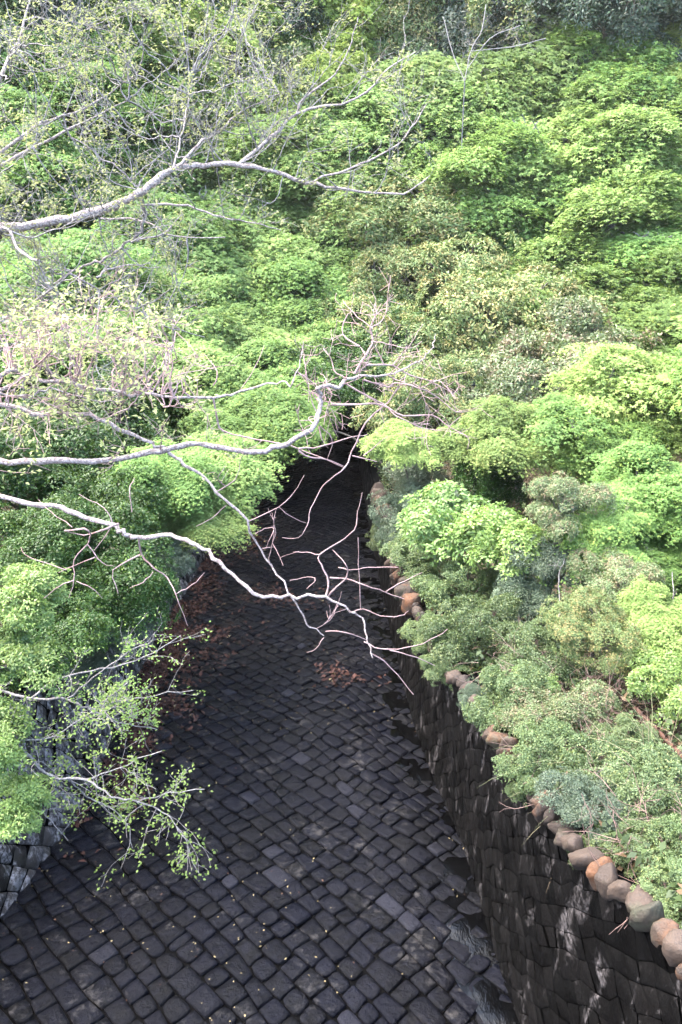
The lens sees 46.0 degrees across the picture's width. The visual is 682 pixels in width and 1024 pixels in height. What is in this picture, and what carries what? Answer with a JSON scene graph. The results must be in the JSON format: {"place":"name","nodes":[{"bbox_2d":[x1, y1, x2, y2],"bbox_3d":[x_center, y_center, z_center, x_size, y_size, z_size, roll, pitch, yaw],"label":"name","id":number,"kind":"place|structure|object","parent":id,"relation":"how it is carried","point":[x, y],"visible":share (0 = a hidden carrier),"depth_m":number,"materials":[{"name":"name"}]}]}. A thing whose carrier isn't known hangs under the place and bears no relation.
{"place":"outdoors","nodes":[
{"label":"outdoors","id":0,"kind":"place"},
{"bbox_2d":[0,417,511,1023],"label":"channel floor","id":1,"kind":"structure","parent":0,"point":[330,517],"depth_m":13.44,"materials":[{"name":"stone"}]},
{"bbox_2d":[63,449,391,861],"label":"fallen leaves","id":2,"kind":"object","parent":1,"relation":"on","point":[176,630],"visible":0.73,"depth_m":19.85,"materials":[{"name":"brown plant"}]},
{"bbox_2d":[339,412,519,1023],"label":"water","id":3,"kind":"structure","parent":1,"relation":"on","point":[491,1008],"depth_m":12.97,"materials":[{"name":"black liquid"}]},
{"bbox_2d":[0,140,681,831],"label":"hillside ground","id":4,"kind":"structure","parent":0,"point":[618,690],"depth_m":17.94,"materials":[{"name":"green plant"}]},
{"bbox_2d":[0,694,35,778],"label":"broadleaf shrub","id":5,"kind":"object","parent":4,"relation":"on","point":[8,756],"visible":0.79,"depth_m":8.91,"materials":[{"name":"green plant"}]},
{"bbox_2d":[0,768,57,843],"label":"broadleaf shrub","id":6,"kind":"object","parent":4,"relation":"on","point":[19,811],"visible":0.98,"depth_m":8.91,"materials":[{"name":"green plant"}]},
{"bbox_2d":[0,626,70,698],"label":"broadleaf shrub","id":7,"kind":"object","parent":4,"relation":"on","point":[19,650],"visible":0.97,"depth_m":9.13,"materials":[{"name":"green plant"}]},
{"bbox_2d":[0,558,73,636],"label":"broadleaf shrub","id":8,"kind":"object","parent":4,"relation":"on","point":[20,612],"visible":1,"depth_m":9.37,"materials":[{"name":"green plant"}]},
{"bbox_2d":[0,493,106,603],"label":"camellia bush","id":9,"kind":"object","parent":4,"relation":"on","point":[18,528],"visible":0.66,"depth_m":13.50,"materials":[{"name":"green plant"}]},
{"bbox_2d":[0,566,122,692],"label":"camellia bush","id":10,"kind":"object","parent":4,"relation":"on","point":[85,617],"visible":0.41,"depth_m":12.16,"materials":[{"name":"green plant"}]},
{"bbox_2d":[0,118,123,231],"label":"maple tree","id":11,"kind":"object","parent":4,"relation":"on","point":[70,149],"visible":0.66,"depth_m":36.68,"materials":[{"name":"green plant"}]},
{"bbox_2d":[0,411,125,510],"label":"camellia bush","id":12,"kind":"object","parent":4,"relation":"on","point":[68,444],"visible":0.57,"depth_m":16.49,"materials":[{"name":"green plant"}]},
{"bbox_2d":[0,310,162,431],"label":"maple tree","id":13,"kind":"object","parent":4,"relation":"on","point":[62,371],"visible":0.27,"depth_m":22.27,"materials":[{"name":"green plant"}]},
{"bbox_2d":[0,216,166,318],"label":"maple tree","id":14,"kind":"object","parent":4,"relation":"on","point":[65,239],"visible":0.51,"depth_m":30.86,"materials":[{"name":"green plant"}]},
{"bbox_2d":[3,462,167,564],"bbox_3d":[-4.904,0.956,16.075,3.177,3.851,3.575,0,32,0],"label":"camellia bush","id":15,"kind":"object","parent":4,"relation":"on","point":[140,516],"visible":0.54,"depth_m":15.21,"materials":[{"name":"green plant"}]},
{"bbox_2d":[0,355,179,461],"bbox_3d":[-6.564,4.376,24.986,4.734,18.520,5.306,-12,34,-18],"label":"camellia bush","id":16,"kind":"object","parent":4,"relation":"on","point":[148,433],"visible":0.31,"depth_m":19.77,"materials":[{"name":"green plant"}]},
{"bbox_2d":[13,0,173,73],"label":"maple tree","id":17,"kind":"object","parent":4,"relation":"on","point":[139,33],"visible":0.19,"depth_m":42.27,"materials":[{"name":"green plant"}]},
{"bbox_2d":[0,18,187,151],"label":"maple tree","id":18,"kind":"object","parent":4,"relation":"on","point":[11,93],"visible":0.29,"depth_m":39.48,"materials":[{"name":"green plant"}]},
{"bbox_2d":[0,606,211,753],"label":"leafing sapling","id":19,"kind":"object","parent":4,"relation":"on","point":[131,643],"visible":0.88,"depth_m":10.43,"materials":[{"name":"green plant"}]},
{"bbox_2d":[0,677,217,890],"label":"leafing sapling","id":20,"kind":"object","parent":4,"relation":"on","point":[103,710],"visible":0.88,"depth_m":9.12,"materials":[{"name":"green plant"}]},
{"bbox_2d":[0,56,220,195],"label":"maple tree","id":21,"kind":"object","parent":4,"relation":"on","point":[150,94],"visible":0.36,"depth_m":41.39,"materials":[{"name":"green plant"}]},
{"bbox_2d":[37,530,183,655],"bbox_3d":[-4.588,1.968,14.319,3.667,3.014,2.121,0,32,0],"label":"camellia bush","id":22,"kind":"object","parent":4,"relation":"on","point":[129,574],"visible":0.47,"depth_m":13.65,"materials":[{"name":"green plant"}]},
{"bbox_2d":[0,466,260,916],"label":"retaining wall","id":23,"kind":"structure","parent":4,"relation":"on","point":[20,862],"depth_m":14.08,"materials":[{"name":"stone"}]},
{"bbox_2d":[5,167,271,304],"bbox_3d":[-9.995,0.597,49.846,15.182,40.816,10.554,23,39,32],"label":"maple tree","id":24,"kind":"object","parent":4,"relation":"on","point":[207,250],"visible":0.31,"depth_m":38.22,"materials":[{"name":"green plant"}]},
{"bbox_2d":[61,254,249,410],"bbox_3d":[-8.574,4.675,41.448,9.087,34.606,11.345,7,33,10],"label":"maple tree","id":25,"kind":"object","parent":4,"relation":"on","point":[206,283],"visible":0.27,"depth_m":32.81,"materials":[{"name":"green plant"}]},
{"bbox_2d":[91,446,230,533],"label":"maple tree","id":26,"kind":"object","parent":4,"relation":"on","point":[186,486],"visible":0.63,"depth_m":16.18,"materials":[{"name":"green plant"}]},
{"bbox_2d":[60,0,290,150],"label":"broadleaf tree","id":27,"kind":"object","parent":4,"relation":"on","point":[196,15],"visible":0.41,"depth_m":43.90,"materials":[{"name":"green plant"}]},
{"bbox_2d":[73,336,280,443],"bbox_3d":[-5.532,3.650,32.171,7.455,21.480,6.270,-3,32,-5],"label":"maple tree","id":28,"kind":"object","parent":4,"relation":"on","point":[231,379],"visible":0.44,"depth_m":26.21,"materials":[{"name":"green plant"}]},
{"bbox_2d":[136,486,260,556],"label":"maple tree","id":29,"kind":"object","parent":4,"relation":"on","point":[215,530],"visible":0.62,"depth_m":16.65,"materials":[{"name":"green plant"}]},
{"bbox_2d":[127,31,282,152],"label":"broadleaf tree","id":30,"kind":"object","parent":4,"relation":"on","point":[207,81],"visible":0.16,"depth_m":44.69,"materials":[{"name":"green plant"}]},
{"bbox_2d":[125,429,288,530],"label":"maple tree","id":31,"kind":"object","parent":4,"relation":"on","point":[245,485],"visible":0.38,"depth_m":18.05,"materials":[{"name":"green plant"}]},
{"bbox_2d":[0,0,443,434],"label":"budding tree","id":32,"kind":"object","parent":4,"relation":"on","point":[12,229],"visible":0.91,"depth_m":10.50,"materials":[{"name":"green plant"}]},
{"bbox_2d":[145,161,322,250],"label":"maple tree","id":33,"kind":"object","parent":4,"relation":"on","point":[229,199],"visible":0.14,"depth_m":43.89,"materials":[{"name":"green plant"}]},
{"bbox_2d":[0,233,491,694],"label":"bare tree","id":34,"kind":"object","parent":4,"relation":"on","point":[32,354],"visible":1,"depth_m":6.93,"materials":[{"name":"grey plant"}]},
{"bbox_2d":[170,378,326,469],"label":"maple tree","id":35,"kind":"object","parent":4,"relation":"on","point":[255,414],"visible":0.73,"depth_m":22.37,"materials":[{"name":"green plant"}]},
{"bbox_2d":[174,298,331,363],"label":"maple tree","id":36,"kind":"object","parent":4,"relation":"on","point":[242,327],"visible":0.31,"depth_m":35.52,"materials":[{"name":"green plant"}]},
{"bbox_2d":[188,40,357,151],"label":"bronze leaved tree","id":37,"kind":"object","parent":4,"relation":"on","point":[295,51],"visible":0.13,"depth_m":46.11,"materials":[{"name":"green plant"}]},
{"bbox_2d":[184,105,406,230],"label":"maple tree","id":38,"kind":"object","parent":4,"relation":"on","point":[288,159],"visible":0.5,"depth_m":42.96,"materials":[{"name":"green plant"}]},
{"bbox_2d":[206,192,385,284],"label":"maple tree","id":39,"kind":"object","parent":4,"relation":"on","point":[268,244],"visible":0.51,"depth_m":41.24,"materials":[{"name":"green plant"}]},
{"bbox_2d":[230,336,362,423],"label":"maple tree","id":40,"kind":"object","parent":4,"relation":"on","point":[273,361],"visible":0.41,"depth_m":31.59,"materials":[{"name":"green plant"}]},
{"bbox_2d":[231,251,381,327],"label":"maple tree","id":41,"kind":"object","parent":4,"relation":"on","point":[288,269],"visible":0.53,"depth_m":38.72,"materials":[{"name":"green plant"}]},
{"bbox_2d":[264,296,368,349],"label":"maple tree","id":42,"kind":"object","parent":4,"relation":"on","point":[302,308],"visible":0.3,"depth_m":37.26,"materials":[{"name":"green plant"}]},
{"bbox_2d":[250,38,401,147],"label":"broadleaf tree","id":43,"kind":"object","parent":4,"relation":"on","point":[350,73],"visible":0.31,"depth_m":45.01,"materials":[{"name":"green plant"}]},
{"bbox_2d":[256,331,400,432],"bbox_3d":[-0.434,-4.119,33.425,6.679,5.905,6.342,25,40,34],"label":"camellia bush","id":44,"kind":"object","parent":4,"relation":"on","point":[344,351],"visible":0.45,"depth_m":31.34,"materials":[{"name":"green plant"}]},
{"bbox_2d":[271,0,408,69],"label":"broadleaf tree","id":45,"kind":"object","parent":4,"relation":"on","point":[377,31],"visible":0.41,"depth_m":47.14,"materials":[{"name":"green plant"}]},
{"bbox_2d":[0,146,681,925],"bbox_3d":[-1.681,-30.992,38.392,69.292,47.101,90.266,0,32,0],"label":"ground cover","id":46,"kind":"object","parent":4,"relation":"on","point":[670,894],"visible":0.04,"depth_m":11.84,"materials":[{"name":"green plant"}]},
{"bbox_2d":[259,148,424,245],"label":"maple tree","id":47,"kind":"object","parent":4,"relation":"on","point":[342,203],"visible":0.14,"depth_m":42.65,"materials":[{"name":"green plant"}]},
{"bbox_2d":[256,99,479,196],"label":"maple tree","id":48,"kind":"object","parent":4,"relation":"on","point":[366,133],"visible":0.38,"depth_m":43.73,"materials":[{"name":"green plant"}]},
{"bbox_2d":[280,160,490,294],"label":"evergreen tree","id":49,"kind":"object","parent":4,"relation":"on","point":[370,216],"visible":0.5,"depth_m":40.73,"materials":[{"name":"green plant"}]},
{"bbox_2d":[328,224,442,418],"bbox_3d":[1.341,1.080,50.903,8.211,37.028,9.892,4,32,7],"label":"evergreen tree","id":50,"kind":"object","parent":4,"relation":"on","point":[371,259],"visible":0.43,"depth_m":39.38,"materials":[{"name":"green plant"}]},
{"bbox_2d":[366,478,428,545],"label":"evergreen shrub","id":51,"kind":"object","parent":4,"relation":"on","point":[396,505],"visible":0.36,"depth_m":22.21,"materials":[{"name":"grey plant"}]},
{"bbox_2d":[356,418,444,511],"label":"maple tree","id":52,"kind":"object","parent":4,"relation":"on","point":[397,445],"visible":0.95,"depth_m":22.19,"materials":[{"name":"green plant"}]},
{"bbox_2d":[331,283,493,426],"bbox_3d":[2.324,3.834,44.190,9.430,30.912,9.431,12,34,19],"label":"camellia bush","id":53,"kind":"object","parent":4,"relation":"on","point":[397,310],"visible":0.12,"depth_m":36.08,"materials":[{"name":"green plant"}]},
{"bbox_2d":[377,528,452,579],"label":"flowering shrub","id":54,"kind":"object","parent":4,"relation":"on","point":[401,551],"visible":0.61,"depth_m":19.19,"materials":[{"name":"green plant"}]},
{"bbox_2d":[348,348,489,467],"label":"evergreen tree","id":55,"kind":"object","parent":4,"relation":"on","point":[449,366],"visible":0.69,"depth_m":25.13,"materials":[{"name":"green plant"}]},
{"bbox_2d":[326,61,522,150],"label":"maple tree","id":56,"kind":"object","parent":4,"relation":"on","point":[371,95],"visible":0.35,"depth_m":43.99,"materials":[{"name":"green plant"}]},
{"bbox_2d":[348,0,514,59],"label":"evergreen tree","id":57,"kind":"object","parent":4,"relation":"on","point":[397,18],"visible":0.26,"depth_m":47.08,"materials":[{"name":"green plant"}]},
{"bbox_2d":[352,230,524,318],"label":"evergreen tree","id":58,"kind":"object","parent":4,"relation":"on","point":[443,254],"visible":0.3,"depth_m":38.95,"materials":[{"name":"green plant"}]},
{"bbox_2d":[394,478,500,575],"bbox_3d":[2.643,4.983,20.889,2.888,12.427,3.186,4,32,6],"label":"broadleaf shrub","id":59,"kind":"object","parent":4,"relation":"on","point":[443,501],"visible":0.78,"depth_m":17.56,"materials":[{"name":"green plant"}]},
{"bbox_2d":[345,282,550,402],"bbox_3d":[5.412,6.101,43.661,10.192,35.848,7.994,-15,35,-23],"label":"evergreen tree","id":60,"kind":"object","parent":4,"relation":"on","point":[470,352],"visible":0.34,"depth_m":34.63,"materials":[{"name":"green plant"}]},
{"bbox_2d":[410,556,502,611],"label":"flowering shrub","id":61,"kind":"object","parent":4,"relation":"on","point":[438,589],"visible":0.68,"depth_m":17.18,"materials":[{"name":"green plant"}]},
{"bbox_2d":[380,0,539,74],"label":"evergreen tree","id":62,"kind":"object","parent":4,"relation":"on","point":[473,3],"visible":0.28,"depth_m":46.80,"materials":[{"name":"green plant"}]},
{"bbox_2d":[393,109,554,191],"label":"maple tree","id":63,"kind":"object","parent":4,"relation":"on","point":[505,133],"visible":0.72,"depth_m":41.84,"materials":[{"name":"green plant"}]},
{"bbox_2d":[415,590,532,674],"bbox_3d":[2.521,5.756,16.690,2.320,9.506,1.776,-10,33,-15],"label":"flowering shrub","id":64,"kind":"object","parent":4,"relation":"on","point":[474,619],"visible":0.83,"depth_m":14.34,"materials":[{"name":"green plant"}]},
{"bbox_2d":[390,153,573,266],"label":"maple tree","id":65,"kind":"object","parent":4,"relation":"on","point":[530,227],"visible":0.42,"depth_m":41.04,"materials":[{"name":"green plant"}]},
{"bbox_2d":[450,434,527,509],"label":"camellia bush","id":66,"kind":"object","parent":4,"relation":"on","point":[484,486],"visible":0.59,"depth_m":22.63,"materials":[{"name":"green plant"}]},
{"bbox_2d":[430,394,571,522],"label":"maple tree","id":67,"kind":"object","parent":4,"relation":"on","point":[500,442],"visible":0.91,"depth_m":22.27,"materials":[{"name":"green plant"}]},
{"bbox_2d":[460,659,551,735],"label":"flowering shrub","id":68,"kind":"object","parent":4,"relation":"on","point":[497,678],"visible":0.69,"depth_m":11.82,"materials":[{"name":"green plant"}]},
{"bbox_2d":[448,501,569,588],"bbox_3d":[3.694,4.458,19.015,2.235,10.560,2.552,-21,38,-30],"label":"broadleaf shrub","id":69,"kind":"object","parent":4,"relation":"on","point":[506,527],"visible":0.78,"depth_m":16.26,"materials":[{"name":"green plant"}]},
{"bbox_2d":[448,174,577,255],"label":"maple tree","id":70,"kind":"object","parent":4,"relation":"on","point":[529,189],"visible":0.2,"depth_m":41.73,"materials":[{"name":"green plant"}]},
{"bbox_2d":[347,409,681,1023],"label":"retaining wall","id":71,"kind":"structure","parent":4,"relation":"on","point":[563,956],"depth_m":9.69,"materials":[{"name":"stone"}]},
{"bbox_2d":[410,249,626,391],"bbox_3d":[8.078,5.602,46.849,11.078,40.024,11.877,-2,32,-4],"label":"evergreen tree","id":72,"kind":"object","parent":4,"relation":"on","point":[499,287],"visible":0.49,"depth_m":35.31,"materials":[{"name":"green plant"}]},
{"bbox_2d":[439,350,597,489],"bbox_3d":[6.563,5.630,32.585,7.168,25.234,6.170,-5,32,-8],"label":"bronze leaved tree","id":73,"kind":"object","parent":4,"relation":"on","point":[515,385],"visible":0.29,"depth_m":26.00,"materials":[{"name":"green plant"}]},
{"bbox_2d":[365,14,681,212],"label":"maple tree","id":74,"kind":"object","parent":4,"relation":"on","point":[539,86],"visible":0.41,"depth_m":44.65,"materials":[{"name":"green plant"}]},
{"bbox_2d":[487,560,562,630],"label":"evergreen shrub","id":75,"kind":"object","parent":4,"relation":"on","point":[529,596],"visible":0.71,"depth_m":15.76,"materials":[{"name":"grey plant"}]},
{"bbox_2d":[491,715,583,796],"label":"flowering shrub","id":76,"kind":"object","parent":4,"relation":"on","point":[550,734],"visible":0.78,"depth_m":9.91,"materials":[{"name":"green plant"}]},
{"bbox_2d":[488,609,596,687],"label":"flowering shrub","id":77,"kind":"object","parent":4,"relation":"on","point":[527,650],"visible":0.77,"depth_m":13.29,"materials":[{"name":"green plant"}]},
{"bbox_2d":[500,531,589,626],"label":"evergreen shrub","id":78,"kind":"object","parent":4,"relation":"on","point":[542,567],"visible":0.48,"depth_m":15.49,"materials":[{"name":"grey plant"}]},
{"bbox_2d":[416,0,681,78],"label":"conifer tree","id":79,"kind":"object","parent":4,"relation":"on","point":[449,12],"visible":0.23,"depth_m":46.91,"materials":[{"name":"green plant"}]},
{"bbox_2d":[494,677,632,759],"bbox_3d":[3.040,5.322,12.773,1.737,6.825,1.624,15,35,23],"label":"flowering shrub","id":80,"kind":"object","parent":4,"relation":"on","point":[568,702],"visible":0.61,"depth_m":11.06,"materials":[{"name":"green plant"}]},
{"bbox_2d":[474,294,664,397],"bbox_3d":[9.486,5.763,37.868,7.906,31.980,7.480,-20,37,-29],"label":"bronze leaved tree","id":81,"kind":"object","parent":4,"relation":"on","point":[582,319],"visible":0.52,"depth_m":30.03,"materials":[{"name":"green plant"}]},
{"bbox_2d":[460,84,681,225],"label":"maple tree","id":82,"kind":"object","parent":4,"relation":"on","point":[642,161],"visible":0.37,"depth_m":41.37,"materials":[{"name":"green plant"}]},
{"bbox_2d":[521,470,629,626],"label":"bronze leaved tree","id":83,"kind":"object","parent":4,"relation":"on","point":[546,513],"visible":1,"depth_m":14.95,"materials":[{"name":"green plant"}]},
{"bbox_2d":[471,16,681,116],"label":"maple tree","id":84,"kind":"object","parent":4,"relation":"on","point":[651,53],"visible":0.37,"depth_m":43.75,"materials":[{"name":"green plant"}]},
{"bbox_2d":[473,167,681,273],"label":"maple tree","id":85,"kind":"object","parent":4,"relation":"on","point":[610,209],"visible":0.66,"depth_m":38.22,"materials":[{"name":"green plant"}]},
{"bbox_2d":[532,765,649,850],"bbox_3d":[2.770,4.739,9.784,1.340,4.186,1.188,0,32,1],"label":"evergreen shrub","id":86,"kind":"object","parent":4,"relation":"on","point":[569,808],"visible":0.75,"depth_m":8.73,"materials":[{"name":"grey plant"}]},
{"bbox_2d":[537,584,647,682],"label":"evergreen tree","id":87,"kind":"object","parent":4,"relation":"on","point":[576,622],"visible":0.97,"depth_m":12.78,"materials":[{"name":"green plant"}]},
{"bbox_2d":[531,729,662,802],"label":"flowering shrub","id":88,"kind":"object","parent":4,"relation":"on","point":[589,744],"visible":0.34,"depth_m":9.69,"materials":[{"name":"green plant"}]},
{"bbox_2d":[513,0,681,80],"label":"conifer tree","id":89,"kind":"object","parent":4,"relation":"on","point":[620,11],"visible":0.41,"depth_m":43.36,"materials":[{"name":"green plant"}]},
{"bbox_2d":[518,244,681,339],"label":"maple tree","id":90,"kind":"object","parent":4,"relation":"on","point":[668,263],"visible":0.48,"depth_m":36.22,"materials":[{"name":"green plant"}]},
{"bbox_2d":[522,390,678,513],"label":"maple tree","id":91,"kind":"object","parent":4,"relation":"on","point":[557,411],"visible":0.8,"depth_m":21.51,"materials":[{"name":"green plant"}]},
{"bbox_2d":[536,484,673,591],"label":"maple tree","id":92,"kind":"object","parent":4,"relation":"on","point":[622,527],"visible":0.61,"depth_m":15.04,"materials":[{"name":"green plant"}]},
{"bbox_2d":[531,340,681,464],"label":"maple tree","id":93,"kind":"object","parent":4,"relation":"on","point":[613,376],"visible":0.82,"depth_m":22.59,"materials":[{"name":"green plant"}]},
{"bbox_2d":[536,64,681,162],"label":"maple tree","id":94,"kind":"object","parent":4,"relation":"on","point":[662,124],"visible":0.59,"depth_m":41.17,"materials":[{"name":"green plant"}]},
{"bbox_2d":[541,150,681,219],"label":"maple tree","id":95,"kind":"object","parent":4,"relation":"on","point":[585,181],"visible":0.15,"depth_m":41.39,"materials":[{"name":"green plant"}]},
{"bbox_2d":[566,543,666,655],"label":"bronze leaved tree","id":96,"kind":"object","parent":4,"relation":"on","point":[620,570],"visible":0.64,"depth_m":14.34,"materials":[{"name":"green plant"}]},
{"bbox_2d":[555,191,681,291],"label":"maple tree","id":97,"kind":"object","parent":4,"relation":"on","point":[661,234],"visible":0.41,"depth_m":37.47,"materials":[{"name":"green plant"}]},
{"bbox_2d":[584,438,681,548],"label":"maple tree","id":98,"kind":"object","parent":4,"relation":"on","point":[644,469],"visible":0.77,"depth_m":16.37,"materials":[{"name":"green plant"}]},
{"bbox_2d":[584,741,681,852],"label":"flowering shrub","id":99,"kind":"object","parent":4,"relation":"on","point":[651,762],"visible":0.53,"depth_m":8.78,"materials":[{"name":"green plant"}]},
{"bbox_2d":[585,527,681,602],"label":"maple tree","id":100,"kind":"object","parent":4,"relation":"on","point":[668,558],"visible":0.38,"depth_m":15.23,"materials":[{"name":"green plant"}]},
{"bbox_2d":[597,574,681,682],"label":"maple tree","id":101,"kind":"object","parent":4,"relation":"on","point":[655,615],"visible":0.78,"depth_m":13.05,"materials":[{"name":"green plant"}]},
{"bbox_2d":[603,293,681,356],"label":"maple tree","id":102,"kind":"object","parent":4,"relation":"on","point":[653,318],"visible":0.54,"depth_m":32.52,"materials":[{"name":"green plant"}]},
{"bbox_2d":[624,635,681,730],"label":"broadleaf shrub","id":103,"kind":"object","parent":4,"relation":"on","point":[666,687],"visible":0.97,"depth_m":11.90,"materials":[{"name":"green plant"}]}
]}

